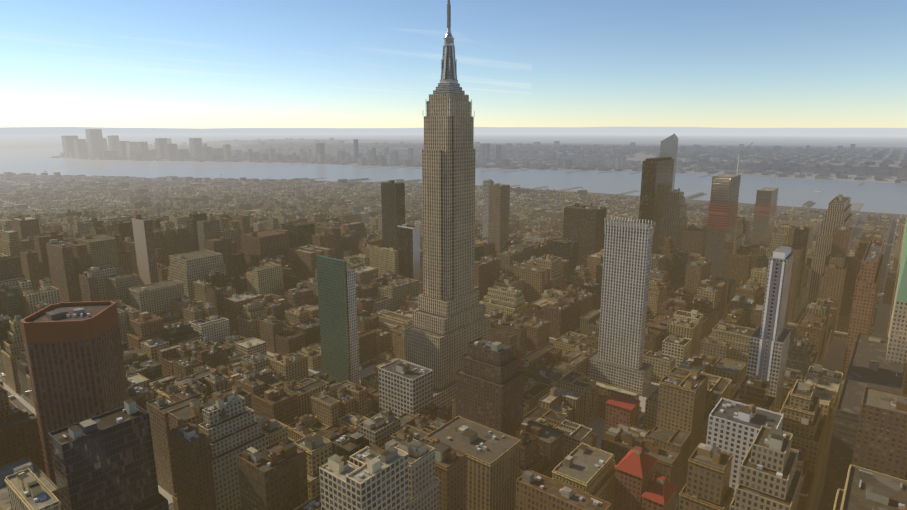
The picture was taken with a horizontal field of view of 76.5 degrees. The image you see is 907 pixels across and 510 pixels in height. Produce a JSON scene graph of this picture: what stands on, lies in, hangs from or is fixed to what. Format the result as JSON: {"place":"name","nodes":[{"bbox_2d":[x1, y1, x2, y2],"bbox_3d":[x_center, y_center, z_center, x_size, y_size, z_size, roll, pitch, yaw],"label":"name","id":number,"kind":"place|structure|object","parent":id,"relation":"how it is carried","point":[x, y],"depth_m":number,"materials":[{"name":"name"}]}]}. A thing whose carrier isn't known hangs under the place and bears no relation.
{"place":"outdoors","nodes":[
{"label":"outdoors","id":0,"kind":"place"},
{"bbox_2d":[3,177,898,509],"bbox_3d":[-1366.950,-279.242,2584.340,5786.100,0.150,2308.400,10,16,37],"label":"street","id":1,"kind":"structure","parent":0,"point":[835,355],"depth_m":722.04,"materials":[{"name":"grey asphalt"}]},
{"bbox_2d":[0,148,906,214],"bbox_3d":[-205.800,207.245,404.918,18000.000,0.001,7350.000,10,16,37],"label":"river","id":2,"kind":"structure","parent":0,"point":[890,198],"depth_m":3436.20,"materials":[{"name":"liquid"}]},
{"bbox_2d":[0,133,906,214],"bbox_3d":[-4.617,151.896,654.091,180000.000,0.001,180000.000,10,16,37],"label":"ground","id":3,"kind":"structure","parent":0,"point":[23,141],"depth_m":15869.76,"materials":[{"name":"grey"}]},
{"bbox_2d":[0,172,906,509],"bbox_3d":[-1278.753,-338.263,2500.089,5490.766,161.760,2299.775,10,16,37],"label":"city buildings","id":4,"kind":"structure","parent":3,"relation":"on","point":[220,410],"depth_m":647.62,"materials":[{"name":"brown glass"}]},
{"bbox_2d":[0,127,906,133],"bbox_3d":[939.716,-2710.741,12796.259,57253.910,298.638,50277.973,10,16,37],"label":"distant hills","id":5,"kind":"structure","parent":3,"relation":"on","point":[42,130],"depth_m":27127.96,"materials":[{"name":"grey"}]},
{"bbox_2d":[43,164,864,210],"bbox_3d":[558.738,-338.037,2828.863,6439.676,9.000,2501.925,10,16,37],"label":"piers","id":6,"kind":"structure","parent":3,"relation":"on","point":[854,206],"depth_m":2761.60,"materials":[{"name":"grey concrete"}]},
{"bbox_2d":[20,0,906,509],"bbox_3d":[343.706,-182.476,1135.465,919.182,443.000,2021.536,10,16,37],"label":"buildings","id":7,"kind":"structure","parent":3,"relation":"on","point":[454,350],"depth_m":589.24,"materials":[{"name":"glass"}]},
{"bbox_2d":[0,0,906,128],"label":"sky","id":8,"kind":"structure","parent":0,"point":[202,64],"materials":[{"name":"blue"}]},
{"bbox_2d":[3,178,906,509],"bbox_3d":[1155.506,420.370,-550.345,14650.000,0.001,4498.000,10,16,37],"label":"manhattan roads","id":9,"kind":"structure","parent":0,"point":[857,230],"depth_m":1317.97,"materials":[{"name":"grey asphalt"}]},
{"bbox_2d":[8,279,883,426],"bbox_3d":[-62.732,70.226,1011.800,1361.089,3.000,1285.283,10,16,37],"label":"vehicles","id":10,"kind":"object","parent":9,"relation":"on","point":[360,368],"depth_m":727.90,"materials":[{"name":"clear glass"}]},
{"bbox_2d":[47,139,906,183],"bbox_3d":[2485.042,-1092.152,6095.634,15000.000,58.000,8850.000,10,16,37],"label":"new jersey terrain","id":11,"kind":"structure","parent":0,"point":[893,169],"depth_m":4391.06,"materials":[{"name":"grey"}]},
{"bbox_2d":[51,129,906,182],"bbox_3d":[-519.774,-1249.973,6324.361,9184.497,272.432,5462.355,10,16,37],"label":"new jersey buildings","id":12,"kind":"structure","parent":11,"relation":"on","point":[95,146],"depth_m":5040.69,"materials":[{"name":"grey glass"}]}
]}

